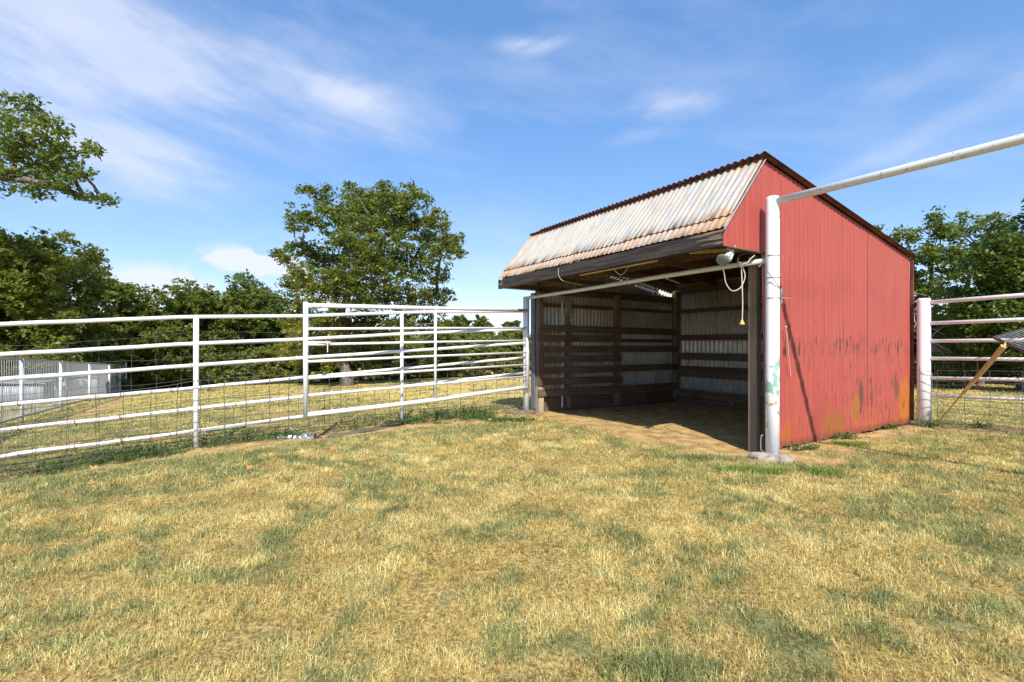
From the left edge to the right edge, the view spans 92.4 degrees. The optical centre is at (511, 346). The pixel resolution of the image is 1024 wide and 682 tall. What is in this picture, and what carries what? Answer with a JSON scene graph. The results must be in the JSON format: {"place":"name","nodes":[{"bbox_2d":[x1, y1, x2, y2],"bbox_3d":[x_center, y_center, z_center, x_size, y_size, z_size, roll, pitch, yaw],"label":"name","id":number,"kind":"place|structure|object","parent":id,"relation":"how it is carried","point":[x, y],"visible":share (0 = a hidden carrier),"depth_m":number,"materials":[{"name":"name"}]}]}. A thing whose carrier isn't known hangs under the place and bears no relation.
{"place":"outdoors","nodes":[
{"label":"outdoors","id":0,"kind":"place"},
{"bbox_2d":[0,367,1023,681],"bbox_3d":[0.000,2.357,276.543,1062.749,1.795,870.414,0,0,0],"label":"ground","id":1,"kind":"structure","parent":0,"point":[706,437],"depth_m":3.51,"materials":[{"name":"beige plant"}]},
{"bbox_2d":[0,380,56,404],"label":"animal shelter","id":2,"kind":"object","parent":1,"relation":"on","point":[25,390],"visible":0.27,"depth_m":17.57,"materials":[{"name":"grey metal"}]},
{"bbox_2d":[0,317,88,379],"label":"bush","id":3,"kind":"object","parent":1,"relation":"on","point":[75,339],"visible":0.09,"depth_m":20.73,"materials":[{"name":"green plant"}]},
{"bbox_2d":[3,449,94,478],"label":"weed","id":4,"kind":"object","parent":1,"relation":"on","point":[61,467],"visible":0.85,"depth_m":7.11,"materials":[{"name":"green plant"}]},
{"bbox_2d":[10,373,106,396],"bbox_3d":[-19.200,1.663,21.000,2.798,1.125,2.000,0,0,-29],"label":"animal shelter","id":5,"kind":"object","parent":1,"relation":"on","point":[70,385],"visible":0.09,"depth_m":20.45,"materials":[{"name":"grey metal"}]},
{"bbox_2d":[0,89,121,208],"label":"oak tree","id":6,"kind":"object","parent":1,"relation":"on","point":[16,153],"visible":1,"depth_m":17.28,"materials":[{"name":"green plant"}]},
{"bbox_2d":[0,226,125,389],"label":"oak tree","id":7,"kind":"object","parent":1,"relation":"on","point":[26,264],"visible":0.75,"depth_m":19.90,"materials":[{"name":"green plant"}]},
{"bbox_2d":[0,357,126,423],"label":"picket pen","id":8,"kind":"object","parent":1,"relation":"on","point":[80,382],"visible":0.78,"depth_m":14.19,"materials":[{"name":"grey metal"}]},
{"bbox_2d":[16,326,143,392],"bbox_3d":[-22.128,0.875,23.664,5.602,4.325,5.518,0,0,0],"label":"bush","id":9,"kind":"object","parent":1,"relation":"on","point":[125,383],"visible":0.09,"depth_m":24.38,"materials":[{"name":"green plant"}]},
{"bbox_2d":[25,229,136,376],"bbox_3d":[-24.216,-1.740,25.518,7.858,9.080,7.487,0,0,-45],"label":"oak tree","id":10,"kind":"object","parent":1,"relation":"on","point":[87,291],"visible":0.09,"depth_m":25.66,"materials":[{"name":"green plant"}]},
{"bbox_2d":[36,446,136,469],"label":"weed","id":11,"kind":"object","parent":1,"relation":"on","point":[107,459],"visible":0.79,"depth_m":7.41,"materials":[{"name":"green plant"}]},
{"bbox_2d":[89,465,100,470],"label":"fallen leaf","id":12,"kind":"object","parent":1,"relation":"on","point":[94,467],"visible":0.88,"depth_m":6.49,"materials":[{"name":"plant"}]},
{"bbox_2d":[83,261,146,364],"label":"oak tree","id":13,"kind":"object","parent":1,"relation":"on","point":[126,290],"visible":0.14,"depth_m":29.06,"materials":[{"name":"green plant"}]},
{"bbox_2d":[89,444,184,462],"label":"weed","id":14,"kind":"object","parent":1,"relation":"on","point":[138,456],"visible":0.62,"depth_m":7.57,"materials":[{"name":"green plant"}]},
{"bbox_2d":[94,283,183,366],"bbox_3d":[-23.992,-0.507,30.969,6.378,7.210,5.916,0,0,-45],"label":"oak tree","id":15,"kind":"object","parent":1,"relation":"on","point":[135,301],"visible":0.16,"depth_m":30.00,"materials":[{"name":"green plant"}]},
{"bbox_2d":[96,437,213,459],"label":"weed","id":16,"kind":"object","parent":1,"relation":"on","point":[167,451],"visible":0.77,"depth_m":7.72,"materials":[{"name":"green plant"}]},
{"bbox_2d":[111,326,213,390],"bbox_3d":[-20.814,0.829,29.208,5.042,4.186,6.358,0,0,0],"label":"bush","id":17,"kind":"object","parent":1,"relation":"on","point":[144,378],"visible":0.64,"depth_m":27.83,"materials":[{"name":"green plant"}]},
{"bbox_2d":[127,276,232,387],"bbox_3d":[-21.141,-0.655,32.070,5.741,7.784,6.471,0,0,30],"label":"oak tree","id":18,"kind":"object","parent":1,"relation":"on","point":[195,300],"visible":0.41,"depth_m":31.07,"materials":[{"name":"green plant"}]},
{"bbox_2d":[159,431,238,448],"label":"weed","id":19,"kind":"object","parent":1,"relation":"on","point":[205,443],"visible":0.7,"depth_m":8.11,"materials":[{"name":"green plant"}]},
{"bbox_2d":[167,335,261,384],"bbox_3d":[-18.258,1.326,30.858,5.765,4.052,5.550,0,0,36],"label":"bush","id":20,"kind":"object","parent":1,"relation":"on","point":[211,353],"visible":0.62,"depth_m":29.72,"materials":[{"name":"green plant"}]},
{"bbox_2d":[192,290,238,349],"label":"oak tree","id":21,"kind":"object","parent":1,"relation":"on","point":[223,297],"visible":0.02,"depth_m":33.67,"materials":[{"name":"green plant"}]},
{"bbox_2d":[202,426,286,443],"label":"weed","id":22,"kind":"object","parent":1,"relation":"on","point":[239,438],"visible":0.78,"depth_m":8.43,"materials":[{"name":"green plant"}]},
{"bbox_2d":[230,346,258,368],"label":"bush","id":23,"kind":"object","parent":1,"relation":"on","point":[240,353],"depth_m":32.34,"materials":[{"name":"green plant"}]},
{"bbox_2d":[215,268,301,355],"bbox_3d":[-17.751,-1.281,34.040,6.188,8.225,5.770,0,0,34],"label":"oak tree","id":24,"kind":"object","parent":1,"relation":"on","point":[252,299],"visible":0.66,"depth_m":32.68,"materials":[{"name":"green plant"}]},
{"bbox_2d":[0,310,524,481],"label":"pipe fence","id":25,"kind":"object","parent":1,"relation":"on","point":[195,388],"visible":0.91,"depth_m":7.95,"materials":[{"name":"metal"}]},
{"bbox_2d":[246,342,302,384],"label":"bush","id":26,"kind":"object","parent":1,"relation":"on","point":[266,353],"visible":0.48,"depth_m":30.71,"materials":[{"name":"green plant"}]},
{"bbox_2d":[266,428,303,436],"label":"weed","id":27,"kind":"object","parent":1,"relation":"on","point":[292,433],"visible":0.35,"depth_m":8.77,"materials":[{"name":"green plant"}]},
{"bbox_2d":[255,291,314,380],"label":"oak tree","id":28,"kind":"object","parent":1,"relation":"on","point":[284,307],"visible":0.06,"depth_m":37.80,"materials":[{"name":"green plant"}]},
{"bbox_2d":[277,433,316,438],"bbox_3d":[-3.769,1.550,8.549,0.680,0.103,0.162,0,0,0],"label":"crumpled metal","id":29,"kind":"object","parent":1,"relation":"on","point":[303,435],"visible":0.91,"depth_m":8.51,"materials":[{"name":"metal"}]},
{"bbox_2d":[283,339,354,383],"bbox_3d":[-11.998,1.270,31.050,4.613,3.777,4.778,0,0,-38],"label":"bush","id":30,"kind":"object","parent":1,"relation":"on","point":[311,368],"visible":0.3,"depth_m":29.74,"materials":[{"name":"green plant"}]},
{"bbox_2d":[135,361,530,388],"bbox_3d":[-4.978,1.695,31.723,34.244,1.706,2.354,0,0,-11],"label":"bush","id":31,"kind":"object","parent":1,"relation":"on","point":[210,383],"visible":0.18,"depth_m":31.73,"materials":[{"name":"green plant"}]},
{"bbox_2d":[341,414,365,430],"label":"weed","id":32,"kind":"object","parent":1,"relation":"on","point":[355,425],"visible":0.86,"depth_m":9.21,"materials":[{"name":"green plant"}]},
{"bbox_2d":[328,422,403,437],"bbox_3d":[-2.619,1.520,8.950,0.100,0.089,1.545,0,0,39],"label":"weathered plank","id":33,"kind":"object","parent":1,"relation":"on","point":[366,430],"visible":0.96,"depth_m":8.86,"materials":[{"name":"grey wood"}]},
{"bbox_2d":[267,179,468,385],"bbox_3d":[-8.152,-3.599,25.989,11.672,12.079,7.857,0,0,0],"label":"oak tree","id":34,"kind":"object","parent":1,"relation":"on","point":[369,213],"visible":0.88,"depth_m":25.12,"materials":[{"name":"green plant"}]},
{"bbox_2d":[331,340,406,381],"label":"bush","id":35,"kind":"object","parent":1,"relation":"on","point":[355,364],"visible":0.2,"depth_m":31.82,"materials":[{"name":"green plant"}]},
{"bbox_2d":[383,344,431,378],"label":"bush","id":36,"kind":"object","parent":1,"relation":"on","point":[408,360],"visible":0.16,"depth_m":33.67,"materials":[{"name":"green plant"}]},
{"bbox_2d":[366,417,461,425],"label":"weed","id":37,"kind":"object","parent":1,"relation":"on","point":[409,421],"visible":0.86,"depth_m":9.63,"materials":[{"name":"green plant"}]},
{"bbox_2d":[411,325,479,378],"bbox_3d":[-4.569,0.524,34.193,4.863,4.831,4.302,0,0,0],"label":"bush","id":38,"kind":"object","parent":1,"relation":"on","point":[449,359],"visible":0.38,"depth_m":33.37,"materials":[{"name":"green plant"}]},
{"bbox_2d":[368,406,539,422],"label":"weed","id":39,"kind":"object","parent":1,"relation":"on","point":[467,416],"visible":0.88,"depth_m":10.25,"materials":[{"name":"green plant"}]},
{"bbox_2d":[461,401,475,417],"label":"weed","id":40,"kind":"object","parent":1,"relation":"on","point":[467,409],"visible":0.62,"depth_m":10.46,"materials":[{"name":"green plant"}]},
{"bbox_2d":[453,404,493,417],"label":"weed","id":41,"kind":"object","parent":1,"relation":"on","point":[480,411],"visible":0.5,"depth_m":10.57,"materials":[{"name":"green plant"}]},
{"bbox_2d":[448,313,499,362],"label":"oak tree","id":42,"kind":"object","parent":1,"relation":"on","point":[463,321],"visible":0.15,"depth_m":54.16,"materials":[{"name":"green plant"}]},
{"bbox_2d":[454,332,517,376],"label":"bush","id":43,"kind":"object","parent":1,"relation":"on","point":[481,336],"visible":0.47,"depth_m":34.56,"materials":[{"name":"green plant"}]},
{"bbox_2d":[472,416,544,422],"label":"weed","id":44,"kind":"object","parent":1,"relation":"on","point":[500,419],"visible":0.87,"depth_m":10.03,"materials":[{"name":"green plant"}]},
{"bbox_2d":[497,319,521,338],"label":"oak tree","id":45,"kind":"object","parent":1,"relation":"on","point":[515,323],"visible":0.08,"depth_m":69.82,"materials":[{"name":"green plant"}]},
{"bbox_2d":[491,331,530,375],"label":"bush","id":46,"kind":"object","parent":1,"relation":"on","point":[518,335],"visible":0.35,"depth_m":35.62,"materials":[{"name":"green plant"}]},
{"bbox_2d":[510,409,535,414],"bbox_3d":[0.241,1.539,11.306,0.628,0.148,0.431,0,0,0],"label":"flat stone","id":47,"kind":"object","parent":1,"relation":"on","point":[526,412],"visible":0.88,"depth_m":11.20,"materials":[{"name":"beige stone"}]},
{"bbox_2d":[535,443,586,451],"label":"grass tuft","id":48,"kind":"object","parent":1,"relation":"on","point":[558,449],"visible":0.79,"depth_m":7.10,"materials":[{"name":"green plant"}]},
{"bbox_2d":[300,329,915,361],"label":"distant woods","id":49,"kind":"object","parent":1,"relation":"on","point":[500,334],"depth_m":76.54,"materials":[{"name":"green plant"}]},
{"bbox_2d":[547,631,727,681],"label":"grass tuft","id":50,"kind":"object","parent":1,"relation":"on","point":[639,662],"visible":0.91,"depth_m":2.28,"materials":[{"name":"green plant"}]},
{"bbox_2d":[524,403,764,455],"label":"straw litter","id":51,"kind":"object","parent":1,"relation":"on","point":[660,424],"visible":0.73,"depth_m":9.94,"materials":[{"name":"brown plant"}]},
{"bbox_2d":[609,462,704,483],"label":"grass tuft","id":52,"kind":"object","parent":1,"relation":"on","point":[659,471],"visible":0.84,"depth_m":5.79,"materials":[{"name":"green plant"}]},
{"bbox_2d":[640,452,759,463],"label":"grass tuft","id":53,"kind":"object","parent":1,"relation":"on","point":[694,457],"visible":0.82,"depth_m":6.54,"materials":[{"name":"green plant"}]},
{"bbox_2d":[498,151,917,451],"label":"livestock shed","id":54,"kind":"structure","parent":1,"relation":"on","point":[847,287],"depth_m":8.88,"materials":[{"name":"red paint"}]},
{"bbox_2d":[716,248,733,265],"bbox_3d":[2.852,-1.208,6.545,0.170,0.296,0.360,0,0,41],"label":"flood lamp","id":55,"kind":"object","parent":54,"relation":"attached to","point":[724,259],"visible":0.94,"depth_m":6.46,"materials":[{"name":"white plastic"}]},
{"bbox_2d":[722,253,754,324],"bbox_3d":[3.107,-0.799,6.663,0.577,1.005,0.181,0,0,-22],"label":"extension cord","id":56,"kind":"object","parent":54,"relation":"hanging from","point":[742,321],"visible":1,"depth_m":6.66,"materials":[{"name":"white plastic"}]},
{"bbox_2d":[785,326,790,376],"bbox_3d":[4.035,0.072,7.162,0.170,0.739,0.027,0,0,-33],"label":"thin rod","id":57,"kind":"object","parent":54,"relation":"attached to","point":[788,350],"visible":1,"depth_m":7.16,"materials":[{"name":"white plastic"}]},
{"bbox_2d":[698,462,836,474],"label":"grass tuft","id":58,"kind":"object","parent":1,"relation":"on","point":[754,470],"visible":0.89,"depth_m":5.93,"materials":[{"name":"green plant"}]},
{"bbox_2d":[748,452,796,462],"bbox_3d":[3.482,1.505,6.564,0.605,0.132,0.351,0,0,30],"label":"concrete footing","id":59,"kind":"object","parent":1,"relation":"on","point":[766,456],"visible":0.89,"depth_m":6.49,"materials":[{"name":"grey concrete"}]},
{"bbox_2d":[523,133,1023,453],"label":"pipe gateway","id":60,"kind":"object","parent":1,"relation":"on","point":[773,290],"visible":0.98,"depth_m":6.64,"materials":[{"name":"white paint"}]},
{"bbox_2d":[303,302,528,416],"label":"pipe gate","id":61,"kind":"structure","parent":60,"relation":"attached to","point":[306,342],"depth_m":9.07,"materials":[{"name":"metal"}]},
{"bbox_2d":[782,441,820,451],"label":"weed","id":62,"kind":"object","parent":1,"relation":"on","point":[803,447],"visible":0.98,"depth_m":7.09,"materials":[{"name":"green plant"}]},
{"bbox_2d":[793,464,853,479],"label":"grass tuft","id":63,"kind":"object","parent":1,"relation":"on","point":[823,471],"visible":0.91,"depth_m":5.86,"materials":[{"name":"green plant"}]},
{"bbox_2d":[832,430,861,439],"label":"weed","id":64,"kind":"object","parent":1,"relation":"on","point":[847,435],"visible":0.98,"depth_m":7.89,"materials":[{"name":"green plant"}]},
{"bbox_2d":[817,439,878,447],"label":"grass tuft","id":65,"kind":"object","parent":1,"relation":"on","point":[844,442],"visible":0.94,"depth_m":7.40,"materials":[{"name":"green plant"}]},
{"bbox_2d":[875,422,903,429],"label":"weed","id":66,"kind":"object","parent":1,"relation":"on","point":[891,426],"visible":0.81,"depth_m":8.98,"materials":[{"name":"green plant"}]},
{"bbox_2d":[873,224,943,318],"bbox_3d":[19.270,-1.979,24.996,3.331,8.374,3.561,0,0,-32],"label":"oak tree","id":67,"kind":"object","parent":1,"relation":"on","point":[896,237],"visible":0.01,"depth_m":24.41,"materials":[{"name":"green plant"}]},
{"bbox_2d":[914,313,940,368],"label":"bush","id":68,"kind":"object","parent":1,"relation":"on","point":[915,340],"visible":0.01,"depth_m":25.14,"materials":[{"name":"green plant"}]},
{"bbox_2d":[913,420,951,427],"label":"weed","id":69,"kind":"object","parent":1,"relation":"on","point":[934,423],"visible":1,"depth_m":9.22,"materials":[{"name":"green plant"}]},
{"bbox_2d":[897,205,969,385],"bbox_3d":[19.348,-2.171,22.825,3.038,8.798,3.432,0,0,0],"label":"oak tree","id":70,"kind":"object","parent":1,"relation":"on","point":[929,254],"visible":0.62,"depth_m":22.62,"materials":[{"name":"green plant"}]},
{"bbox_2d":[914,293,972,388],"bbox_3d":[16.961,-0.735,20.614,4.974,5.660,1.939,0,0,0],"label":"bush","id":71,"kind":"object","parent":1,"relation":"on","point":[936,349],"visible":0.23,"depth_m":20.77,"materials":[{"name":"green plant"}]},
{"bbox_2d":[914,279,978,384],"bbox_3d":[20.759,-0.617,23.778,4.040,5.533,4.510,0,0,22],"label":"bush","id":72,"kind":"object","parent":1,"relation":"on","point":[933,371],"visible":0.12,"depth_m":23.44,"materials":[{"name":"green plant"}]},
{"bbox_2d":[914,361,1021,389],"bbox_3d":[19.431,1.172,19.328,16.219,1.495,0.431,0,0,22],"label":"wire fence","id":73,"kind":"object","parent":1,"relation":"on","point":[977,368],"visible":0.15,"depth_m":19.47,"materials":[{"name":"grey metal"}]},
{"bbox_2d":[916,293,1023,434],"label":"pipe fence","id":74,"kind":"object","parent":1,"relation":"on","point":[924,376],"visible":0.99,"depth_m":9.12,"materials":[{"name":"white metal"}]},
{"bbox_2d":[993,328,1023,352],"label":"slatted rack","id":75,"kind":"object","parent":74,"relation":"attached to","point":[1003,341],"visible":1,"depth_m":8.12,"materials":[{"name":"metal"}]},
{"bbox_2d":[937,342,1006,422],"bbox_3d":[8.041,0.683,8.613,0.135,1.528,1.292,0,0,0],"label":"prop stick","id":76,"kind":"object","parent":1,"relation":"on","point":[999,351],"visible":1,"depth_m":8.36,"materials":[{"name":"brown wood"}]},
{"bbox_2d":[928,198,1023,391],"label":"oak tree","id":77,"kind":"object","parent":1,"relation":"on","point":[996,267],"visible":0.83,"depth_m":18.90,"materials":[{"name":"green plant"}]},
{"bbox_2d":[944,281,1007,383],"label":"oak tree","id":78,"kind":"object","parent":1,"relation":"on","point":[993,382],"depth_m":24.87,"materials":[{"name":"green plant"}]},
{"bbox_2d":[934,208,1021,384],"bbox_3d":[22.493,-2.377,23.997,3.332,9.031,2.871,0,0,25],"label":"oak tree","id":79,"kind":"object","parent":1,"relation":"on","point":[969,230],"visible":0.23,"depth_m":23.77,"materials":[{"name":"green plant"}]},
{"bbox_2d":[966,420,992,428],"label":"weed","id":80,"kind":"object","parent":1,"relation":"on","point":[980,424],"visible":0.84,"depth_m":9.01,"materials":[{"name":"green plant"}]},
{"bbox_2d":[990,354,1023,382],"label":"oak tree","id":81,"kind":"object","parent":1,"relation":"on","point":[1012,375],"visible":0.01,"depth_m":24.17,"materials":[{"name":"green plant"}]},
{"bbox_2d":[0,379,1023,681],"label":"dry grass","id":82,"kind":"structure","parent":0,"point":[606,561],"depth_m":3.56,"materials":[{"name":"plant"}]},
{"bbox_2d":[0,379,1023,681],"bbox_3d":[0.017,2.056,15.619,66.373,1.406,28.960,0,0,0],"label":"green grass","id":83,"kind":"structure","parent":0,"point":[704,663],"depth_m":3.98,"materials":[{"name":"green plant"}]},
{"bbox_2d":[0,0,1023,335],"label":"sky","id":84,"kind":"structure","parent":0,"point":[519,118],"materials":[{"name":"blue"}]}
]}

